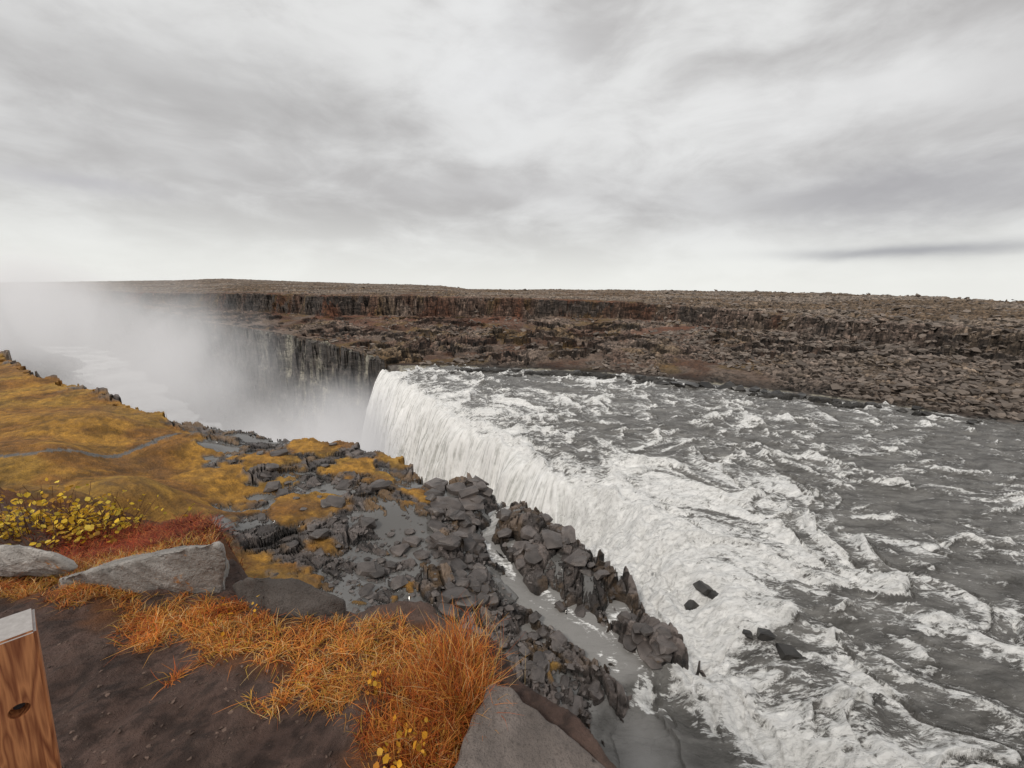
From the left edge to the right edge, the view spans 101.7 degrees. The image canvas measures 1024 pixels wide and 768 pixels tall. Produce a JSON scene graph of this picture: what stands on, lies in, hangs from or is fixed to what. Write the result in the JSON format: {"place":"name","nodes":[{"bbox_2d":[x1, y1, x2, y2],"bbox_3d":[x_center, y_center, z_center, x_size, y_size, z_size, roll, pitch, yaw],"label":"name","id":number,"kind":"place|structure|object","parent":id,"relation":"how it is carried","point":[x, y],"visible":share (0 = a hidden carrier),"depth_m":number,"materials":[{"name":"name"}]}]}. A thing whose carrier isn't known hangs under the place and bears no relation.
{"place":"outdoors","nodes":[
{"label":"outdoors","id":0,"kind":"place"},
{"bbox_2d":[33,346,224,430],"bbox_3d":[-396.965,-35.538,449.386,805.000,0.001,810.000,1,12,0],"label":"canyon river","id":1,"kind":"structure","parent":0,"point":[132,389],"depth_m":299.13,"materials":[{"name":"liquid"}]},
{"bbox_2d":[0,575,495,767],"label":"grass","id":2,"kind":"structure","parent":0,"point":[158,620],"depth_m":2.04,"materials":[{"name":"plant"}]},
{"bbox_2d":[0,487,616,767],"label":"soil path","id":3,"kind":"structure","parent":0,"point":[322,739],"depth_m":1.80,"materials":[{"name":"soil"}]},
{"bbox_2d":[0,609,61,767],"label":"fence post","id":4,"kind":"object","parent":3,"relation":"on","point":[28,738],"visible":1,"depth_m":1.00,"materials":[{"name":"brown wood"}]},
{"bbox_2d":[0,544,77,576],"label":"boulder","id":5,"kind":"object","parent":3,"relation":"on","point":[19,560],"visible":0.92,"depth_m":2.53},
{"bbox_2d":[0,478,166,550],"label":"shrub","id":6,"kind":"object","parent":3,"relation":"on","point":[50,524],"visible":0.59,"depth_m":3.57,"materials":[{"name":"yellow plant"}]},
{"bbox_2d":[0,491,194,548],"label":"shrub","id":7,"kind":"object","parent":3,"relation":"on","point":[73,517],"visible":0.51,"depth_m":3.55,"materials":[{"name":"yellow plant"}]},
{"bbox_2d":[0,523,221,586],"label":"edge grass","id":8,"kind":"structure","parent":3,"relation":"on","point":[84,566],"depth_m":2.93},
{"bbox_2d":[6,510,255,577],"bbox_3d":[-3.046,1.624,3.407,2.640,1.263,0.847,1,12,0],"label":"heath","id":9,"kind":"object","parent":3,"relation":"on","point":[133,535],"visible":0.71,"depth_m":3.34,"materials":[{"name":"red plant"}]},
{"bbox_2d":[59,541,229,593],"bbox_3d":[-2.378,1.104,2.760,1.865,0.824,0.761,3,13,10],"label":"boulder","id":10,"kind":"object","parent":3,"relation":"on","point":[195,569],"visible":0.77,"depth_m":2.34,"materials":[{"name":"stone"}]},
{"bbox_2d":[3,604,351,767],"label":"soil pebbles","id":11,"kind":"object","parent":3,"relation":"on","point":[107,694],"visible":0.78,"depth_m":1.70,"materials":[{"name":"stone"}]},
{"bbox_2d":[232,577,345,617],"bbox_3d":[-1.393,1.322,2.599,0.608,0.657,1.042,-6,14,-28],"label":"boulder","id":12,"kind":"object","parent":3,"relation":"on","point":[292,596],"visible":0.76,"depth_m":2.24,"materials":[{"name":"stone"}]},
{"bbox_2d":[363,665,389,694],"bbox_3d":[-0.594,1.274,1.788,0.099,0.138,0.094,10,15,34],"label":"leafy plant","id":13,"kind":"object","parent":3,"relation":"on","point":[375,683],"visible":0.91,"depth_m":1.78,"materials":[{"name":"yellow plant"}]},
{"bbox_2d":[373,715,411,767],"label":"leafy plant","id":14,"kind":"object","parent":3,"relation":"on","point":[386,758],"visible":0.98,"depth_m":1.49,"materials":[{"name":"yellow plant"}]},
{"bbox_2d":[413,717,435,760],"bbox_3d":[-0.332,1.341,1.564,0.072,0.150,0.126,5,13,19],"label":"leafy plant","id":15,"kind":"object","parent":3,"relation":"on","point":[424,736],"visible":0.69,"depth_m":1.54,"materials":[{"name":"yellow plant"}]},
{"bbox_2d":[335,583,523,767],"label":"grass tuft","id":16,"kind":"object","parent":3,"relation":"on","point":[456,672],"visible":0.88,"depth_m":1.72,"materials":[{"name":"plant"}]},
{"bbox_2d":[407,614,525,691],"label":"grass stalks","id":17,"kind":"object","parent":3,"relation":"on","point":[463,649],"depth_m":1.86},
{"bbox_2d":[454,684,605,767],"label":"boulder","id":18,"kind":"object","parent":3,"relation":"on","point":[528,736],"visible":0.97,"depth_m":1.53,"materials":[{"name":"stone"}]},
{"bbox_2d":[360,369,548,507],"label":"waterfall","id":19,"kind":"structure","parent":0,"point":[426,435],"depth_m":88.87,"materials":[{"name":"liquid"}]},
{"bbox_2d":[0,278,1023,746],"bbox_3d":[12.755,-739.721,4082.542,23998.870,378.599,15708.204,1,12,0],"label":"ground","id":20,"kind":"structure","parent":0,"point":[238,360],"depth_m":142.38,"materials":[{"name":"stone"}]},
{"bbox_2d":[265,463,278,470],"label":"basalt rock","id":21,"kind":"object","parent":20,"relation":"on","point":[271,467],"visible":1,"depth_m":46.06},
{"bbox_2d":[263,481,281,492],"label":"basalt rock","id":22,"kind":"object","parent":20,"relation":"on","point":[271,486],"visible":1,"depth_m":43.02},
{"bbox_2d":[270,448,287,455],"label":"basalt rock","id":23,"kind":"object","parent":20,"relation":"on","point":[281,452],"visible":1,"depth_m":49.85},
{"bbox_2d":[275,488,289,497],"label":"basalt rock","id":24,"kind":"object","parent":20,"relation":"on","point":[281,492],"visible":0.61,"depth_m":42.36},
{"bbox_2d":[308,528,328,539],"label":"basalt rock","id":25,"kind":"object","parent":20,"relation":"on","point":[318,533],"visible":0.98,"depth_m":34.85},
{"bbox_2d":[326,495,345,507],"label":"basalt rock","id":26,"kind":"object","parent":20,"relation":"on","point":[336,501],"visible":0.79,"depth_m":41.12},
{"bbox_2d":[336,479,350,489],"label":"basalt rock","id":27,"kind":"object","parent":20,"relation":"on","point":[343,484],"visible":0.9,"depth_m":45.93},
{"bbox_2d":[358,587,372,596],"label":"basalt rock","id":28,"kind":"object","parent":20,"relation":"on","point":[365,591],"visible":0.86,"depth_m":30.38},
{"bbox_2d":[355,561,375,576],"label":"basalt rock","id":29,"kind":"object","parent":20,"relation":"on","point":[365,568],"visible":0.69,"depth_m":33.16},
{"bbox_2d":[358,517,375,528],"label":"basalt rock","id":30,"kind":"object","parent":20,"relation":"on","point":[368,522],"visible":0.88,"depth_m":38.80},
{"bbox_2d":[368,562,388,578],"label":"basalt rock","id":31,"kind":"object","parent":20,"relation":"on","point":[381,571],"visible":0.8,"depth_m":33.16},
{"bbox_2d":[371,480,392,490],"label":"basalt rock","id":32,"kind":"object","parent":20,"relation":"on","point":[381,485],"visible":1,"depth_m":44.95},
{"bbox_2d":[384,560,397,568],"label":"basalt rock","id":33,"kind":"object","parent":20,"relation":"on","point":[390,564],"visible":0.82,"depth_m":34.68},
{"bbox_2d":[389,543,409,556],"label":"basalt rock","id":34,"kind":"object","parent":20,"relation":"on","point":[399,550],"visible":0.98,"depth_m":36.78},
{"bbox_2d":[390,574,408,589],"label":"basalt rock","id":35,"kind":"object","parent":20,"relation":"on","point":[398,582],"visible":1,"depth_m":32.30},
{"bbox_2d":[401,535,420,547],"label":"basalt rock","id":36,"kind":"object","parent":20,"relation":"on","point":[414,541],"visible":0.81,"depth_m":37.93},
{"bbox_2d":[413,549,429,559],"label":"basalt rock","id":37,"kind":"object","parent":20,"relation":"on","point":[420,554],"visible":1,"depth_m":36.35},
{"bbox_2d":[215,432,639,729],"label":"shelf stones","id":38,"kind":"object","parent":20,"relation":"on","point":[520,607],"visible":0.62,"depth_m":32.36,"materials":[{"name":"stone"}]},
{"bbox_2d":[424,488,443,496],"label":"basalt rock","id":39,"kind":"object","parent":20,"relation":"on","point":[435,492],"visible":0.61,"depth_m":46.47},
{"bbox_2d":[423,478,447,488],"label":"basalt rock","id":40,"kind":"object","parent":20,"relation":"on","point":[430,484],"visible":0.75,"depth_m":49.02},
{"bbox_2d":[428,507,443,516],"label":"basalt rock","id":41,"kind":"object","parent":20,"relation":"on","point":[436,511],"visible":1,"depth_m":42.46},
{"bbox_2d":[427,520,446,532],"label":"basalt rock","id":42,"kind":"object","parent":20,"relation":"on","point":[435,525],"visible":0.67,"depth_m":40.78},
{"bbox_2d":[430,531,445,542],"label":"basalt rock","id":43,"kind":"object","parent":20,"relation":"on","point":[436,535],"visible":0.4,"depth_m":38.43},
{"bbox_2d":[430,499,448,508],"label":"basalt rock","id":44,"kind":"object","parent":20,"relation":"on","point":[441,504],"visible":0.41,"depth_m":44.31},
{"bbox_2d":[434,541,460,550],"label":"basalt rock","id":45,"kind":"object","parent":20,"relation":"on","point":[445,546],"visible":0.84,"depth_m":37.05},
{"bbox_2d":[438,603,457,617],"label":"basalt rock","id":46,"kind":"object","parent":20,"relation":"on","point":[445,609],"visible":0.92,"depth_m":30.12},
{"bbox_2d":[434,534,461,544],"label":"basalt rock","id":47,"kind":"object","parent":20,"relation":"on","point":[451,539],"visible":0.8,"depth_m":37.60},
{"bbox_2d":[445,511,464,520],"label":"basalt rock","id":48,"kind":"object","parent":20,"relation":"on","point":[460,515],"visible":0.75,"depth_m":42.57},
{"bbox_2d":[445,497,465,511],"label":"basalt rock","id":49,"kind":"object","parent":20,"relation":"on","point":[454,503],"visible":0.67,"depth_m":44.40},
{"bbox_2d":[446,482,466,495],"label":"basalt rock","id":50,"kind":"object","parent":20,"relation":"on","point":[453,488],"visible":0.87,"depth_m":48.30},
{"bbox_2d":[449,531,467,538],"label":"basalt rock","id":51,"kind":"object","parent":20,"relation":"on","point":[461,534],"visible":0.74,"depth_m":39.18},
{"bbox_2d":[455,578,469,587],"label":"basalt rock","id":52,"kind":"object","parent":20,"relation":"on","point":[463,582],"visible":0.66,"depth_m":33.38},
{"bbox_2d":[454,592,475,610],"bbox_3d":[-3.661,16.522,32.250,2.148,0.605,2.277,11,8,24],"label":"basalt rock","id":53,"kind":"object","parent":20,"relation":"on","point":[462,605],"visible":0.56,"depth_m":31.25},
{"bbox_2d":[459,515,471,527],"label":"basalt rock","id":54,"kind":"object","parent":20,"relation":"on","point":[466,522],"visible":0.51,"depth_m":42.34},
{"bbox_2d":[458,485,478,498],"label":"basalt rock","id":55,"kind":"object","parent":20,"relation":"on","point":[467,492],"visible":0.98,"depth_m":46.66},
{"bbox_2d":[463,534,476,553],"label":"basalt rock","id":56,"kind":"object","parent":20,"relation":"on","point":[470,544],"visible":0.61,"depth_m":39.70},
{"bbox_2d":[459,498,483,509],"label":"basalt rock","id":57,"kind":"object","parent":20,"relation":"on","point":[467,503],"visible":0.66,"depth_m":45.34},
{"bbox_2d":[468,495,484,503],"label":"basalt rock","id":58,"kind":"object","parent":20,"relation":"on","point":[478,499],"visible":0.73,"depth_m":46.05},
{"bbox_2d":[471,533,484,543],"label":"basalt rock","id":59,"kind":"object","parent":20,"relation":"on","point":[478,538],"visible":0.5,"depth_m":40.92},
{"bbox_2d":[472,481,486,490],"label":"basalt rock","id":60,"kind":"object","parent":20,"relation":"on","point":[481,486],"visible":0.85,"depth_m":48.87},
{"bbox_2d":[476,592,488,606],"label":"basalt rock","id":61,"kind":"object","parent":20,"relation":"on","point":[481,596],"visible":0.81,"depth_m":31.98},
{"bbox_2d":[496,508,511,520],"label":"basalt rock","id":62,"kind":"object","parent":20,"relation":"on","point":[503,514],"visible":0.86,"depth_m":44.85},
{"bbox_2d":[497,527,511,537],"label":"basalt rock","id":63,"kind":"object","parent":20,"relation":"on","point":[506,532],"visible":1,"depth_m":42.27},
{"bbox_2d":[518,645,529,656],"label":"basalt rock","id":64,"kind":"object","parent":20,"relation":"on","point":[524,651],"visible":0.97,"depth_m":27.51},
{"bbox_2d":[523,661,536,669],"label":"basalt rock","id":65,"kind":"object","parent":20,"relation":"on","point":[528,665],"visible":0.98,"depth_m":26.40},
{"bbox_2d":[527,632,538,640],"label":"basalt rock","id":66,"kind":"object","parent":20,"relation":"on","point":[533,636],"visible":1,"depth_m":29.91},
{"bbox_2d":[524,549,542,564],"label":"basalt rock","id":67,"kind":"object","parent":20,"relation":"on","point":[533,557],"visible":0.84,"depth_m":37.73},
{"bbox_2d":[529,664,545,683],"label":"basalt rock","id":68,"kind":"object","parent":20,"relation":"on","point":[538,674],"visible":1,"depth_m":26.02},
{"bbox_2d":[533,651,545,662],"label":"basalt rock","id":69,"kind":"object","parent":20,"relation":"on","point":[539,655],"visible":0.65,"depth_m":27.58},
{"bbox_2d":[536,660,547,671],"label":"basalt rock","id":70,"kind":"object","parent":20,"relation":"on","point":[543,664],"visible":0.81,"depth_m":26.77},
{"bbox_2d":[542,529,562,548],"bbox_3d":[3.890,14.688,39.666,2.009,0.593,2.607,8,15,-18],"label":"basalt rock","id":71,"kind":"object","parent":20,"relation":"on","point":[551,538],"visible":0.94,"depth_m":39.16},
{"bbox_2d":[554,600,566,612],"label":"basalt rock","id":72,"kind":"object","parent":20,"relation":"on","point":[559,605],"visible":1,"depth_m":33.44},
{"bbox_2d":[561,525,575,542],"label":"basalt rock","id":73,"kind":"object","parent":20,"relation":"on","point":[568,531],"visible":0.95,"depth_m":40.35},
{"bbox_2d":[563,549,589,565],"bbox_3d":[5.929,15.781,37.632,2.424,0.751,1.570,-17,22,-33],"label":"basalt rock","id":74,"kind":"object","parent":20,"relation":"on","point":[570,557],"visible":0.66,"depth_m":37.59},
{"bbox_2d":[571,556,586,566],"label":"basalt rock","id":75,"kind":"object","parent":20,"relation":"on","point":[579,560],"visible":1,"depth_m":35.95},
{"bbox_2d":[623,634,636,651],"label":"basalt rock","id":76,"kind":"object","parent":20,"relation":"on","point":[629,644],"visible":0.79,"depth_m":29.85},
{"bbox_2d":[289,283,1023,420],"bbox_3d":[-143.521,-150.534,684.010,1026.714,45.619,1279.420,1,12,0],"label":"bank rubble","id":77,"kind":"object","parent":20,"relation":"on","point":[948,390],"visible":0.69,"depth_m":130.01,"materials":[{"name":"stone"}]},
{"bbox_2d":[0,0,1023,301],"label":"sky","id":78,"kind":"structure","parent":0,"point":[875,147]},
{"bbox_2d":[392,364,1023,767],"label":"river","id":79,"kind":"structure","parent":0,"point":[866,562],"depth_m":40.57,"materials":[{"name":"liquid"}]},
{"bbox_2d":[436,587,470,604],"bbox_3d":[-4.557,16.390,31.960,2.331,1.028,1.795,-2,3,-38],"label":"basalt rock","id":80,"kind":"object","parent":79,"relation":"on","point":[447,596],"visible":0.85,"depth_m":31.55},
{"bbox_2d":[449,558,467,572],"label":"basalt rock","id":81,"kind":"object","parent":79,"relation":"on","point":[456,564],"visible":0.63,"depth_m":35.87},
{"bbox_2d":[453,569,466,577],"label":"basalt rock","id":82,"kind":"object","parent":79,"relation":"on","point":[460,573],"visible":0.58,"depth_m":34.77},
{"bbox_2d":[464,554,473,562],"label":"basalt rock","id":83,"kind":"object","parent":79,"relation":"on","point":[468,558],"visible":0.87,"depth_m":37.83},
{"bbox_2d":[465,592,477,611],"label":"basalt rock","id":84,"kind":"object","parent":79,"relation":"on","point":[472,597],"visible":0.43,"depth_m":31.75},
{"bbox_2d":[468,569,486,583],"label":"basalt rock","id":85,"kind":"object","parent":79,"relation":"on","point":[482,577],"visible":0.63,"depth_m":35.30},
{"bbox_2d":[486,592,498,606],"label":"basalt rock","id":86,"kind":"object","parent":79,"relation":"on","point":[494,602],"visible":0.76,"depth_m":32.11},
{"bbox_2d":[515,558,526,569],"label":"basalt rock","id":87,"kind":"object","parent":79,"relation":"on","point":[520,563],"visible":0.88,"depth_m":37.71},
{"bbox_2d":[512,541,531,554],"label":"basalt rock","id":88,"kind":"object","parent":79,"relation":"on","point":[518,544],"visible":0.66,"depth_m":40.00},
{"bbox_2d":[520,525,536,539],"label":"basalt rock","id":89,"kind":"object","parent":79,"relation":"on","point":[527,532],"visible":0.89,"depth_m":41.65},
{"bbox_2d":[523,543,538,551],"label":"basalt rock","id":90,"kind":"object","parent":79,"relation":"on","point":[527,547],"visible":0.62,"depth_m":38.88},
{"bbox_2d":[528,611,541,623],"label":"basalt rock","id":91,"kind":"object","parent":79,"relation":"on","point":[534,617],"visible":1,"depth_m":31.67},
{"bbox_2d":[536,626,547,638],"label":"basalt rock","id":92,"kind":"object","parent":79,"relation":"on","point":[542,631],"visible":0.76,"depth_m":30.84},
{"bbox_2d":[551,639,560,651],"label":"basalt rock","id":93,"kind":"object","parent":79,"relation":"on","point":[555,644],"visible":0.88,"depth_m":28.89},
{"bbox_2d":[549,630,567,646],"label":"basalt rock","id":94,"kind":"object","parent":79,"relation":"on","point":[559,637],"visible":0.98,"depth_m":29.49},
{"bbox_2d":[560,675,568,686],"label":"basalt rock","id":95,"kind":"object","parent":79,"relation":"on","point":[564,680],"visible":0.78,"depth_m":26.81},
{"bbox_2d":[566,694,582,715],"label":"basalt rock","id":96,"kind":"object","parent":79,"relation":"on","point":[576,706],"visible":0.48,"depth_m":25.27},
{"bbox_2d":[574,603,589,613],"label":"basalt rock","id":97,"kind":"object","parent":79,"relation":"on","point":[579,608],"visible":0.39,"depth_m":33.60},
{"bbox_2d":[579,567,592,576],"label":"basalt rock","id":98,"kind":"object","parent":79,"relation":"on","point":[586,571],"visible":0.99,"depth_m":36.14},
{"bbox_2d":[587,679,600,693],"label":"basalt rock","id":99,"kind":"object","parent":79,"relation":"on","point":[595,686],"visible":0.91,"depth_m":26.54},
{"bbox_2d":[590,689,603,700],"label":"basalt rock","id":100,"kind":"object","parent":79,"relation":"on","point":[599,695],"visible":0.82,"depth_m":26.07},
{"bbox_2d":[593,570,609,579],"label":"basalt rock","id":101,"kind":"object","parent":79,"relation":"on","point":[599,574],"visible":1,"depth_m":35.45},
{"bbox_2d":[616,611,630,621],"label":"basalt rock","id":102,"kind":"object","parent":79,"relation":"on","point":[621,615],"visible":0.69,"depth_m":31.85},
{"bbox_2d":[631,629,642,644],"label":"basalt rock","id":103,"kind":"object","parent":79,"relation":"on","point":[637,639],"visible":0.26,"depth_m":30.01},
{"bbox_2d":[632,623,653,634],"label":"basalt rock","id":104,"kind":"object","parent":79,"relation":"on","point":[636,627],"visible":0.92,"depth_m":30.44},
{"bbox_2d":[639,626,652,636],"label":"basalt rock","id":105,"kind":"object","parent":79,"relation":"on","point":[645,631],"visible":1,"depth_m":29.93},
{"bbox_2d":[636,640,661,668],"bbox_3d":[9.552,18.960,29.249,1.352,0.561,2.306,-6,13,2],"label":"basalt rock","id":106,"kind":"object","parent":79,"relation":"on","point":[643,650],"visible":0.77,"depth_m":28.93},
{"bbox_2d":[646,653,663,663],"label":"basalt rock","id":107,"kind":"object","parent":79,"relation":"on","point":[657,660],"visible":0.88,"depth_m":28.44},
{"bbox_2d":[649,622,670,639],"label":"basalt rock","id":108,"kind":"object","parent":79,"relation":"on","point":[655,627],"visible":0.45,"depth_m":30.52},
{"bbox_2d":[656,626,671,638],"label":"basalt rock","id":109,"kind":"object","parent":108,"relation":"on","point":[664,631],"visible":1,"depth_m":29.93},
{"bbox_2d":[655,639,677,654],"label":"basalt rock","id":110,"kind":"object","parent":79,"relation":"on","point":[669,647],"visible":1,"depth_m":28.80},
{"bbox_2d":[684,599,698,609],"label":"river rock","id":111,"kind":"object","parent":79,"relation":"on","point":[690,604],"visible":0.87,"depth_m":36.52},
{"bbox_2d":[693,580,712,595],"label":"river rock","id":112,"kind":"object","parent":79,"relation":"in","point":[703,588],"visible":0.85,"depth_m":36.76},
{"bbox_2d":[699,382,715,387],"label":"river rock","id":113,"kind":"object","parent":79,"relation":"in","point":[706,384],"visible":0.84,"depth_m":113.13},
{"bbox_2d":[716,381,734,389],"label":"river rock","id":114,"kind":"object","parent":79,"relation":"in","point":[729,384],"visible":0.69,"depth_m":112.71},
{"bbox_2d":[731,385,745,391],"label":"river rock","id":115,"kind":"object","parent":79,"relation":"in","point":[739,388],"visible":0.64,"depth_m":111.16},
{"bbox_2d":[742,629,752,639],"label":"river rock","id":116,"kind":"object","parent":79,"relation":"in","point":[747,633],"visible":1,"depth_m":31.35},
{"bbox_2d":[756,627,775,640],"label":"river rock","id":117,"kind":"object","parent":79,"relation":"in","point":[763,634],"visible":1,"depth_m":30.92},
{"bbox_2d":[775,643,801,660],"bbox_3d":[20.038,19.517,30.321,1.538,0.884,1.296,2,13,4],"label":"river rock","id":118,"kind":"object","parent":79,"relation":"in","point":[786,652],"visible":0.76,"depth_m":29.96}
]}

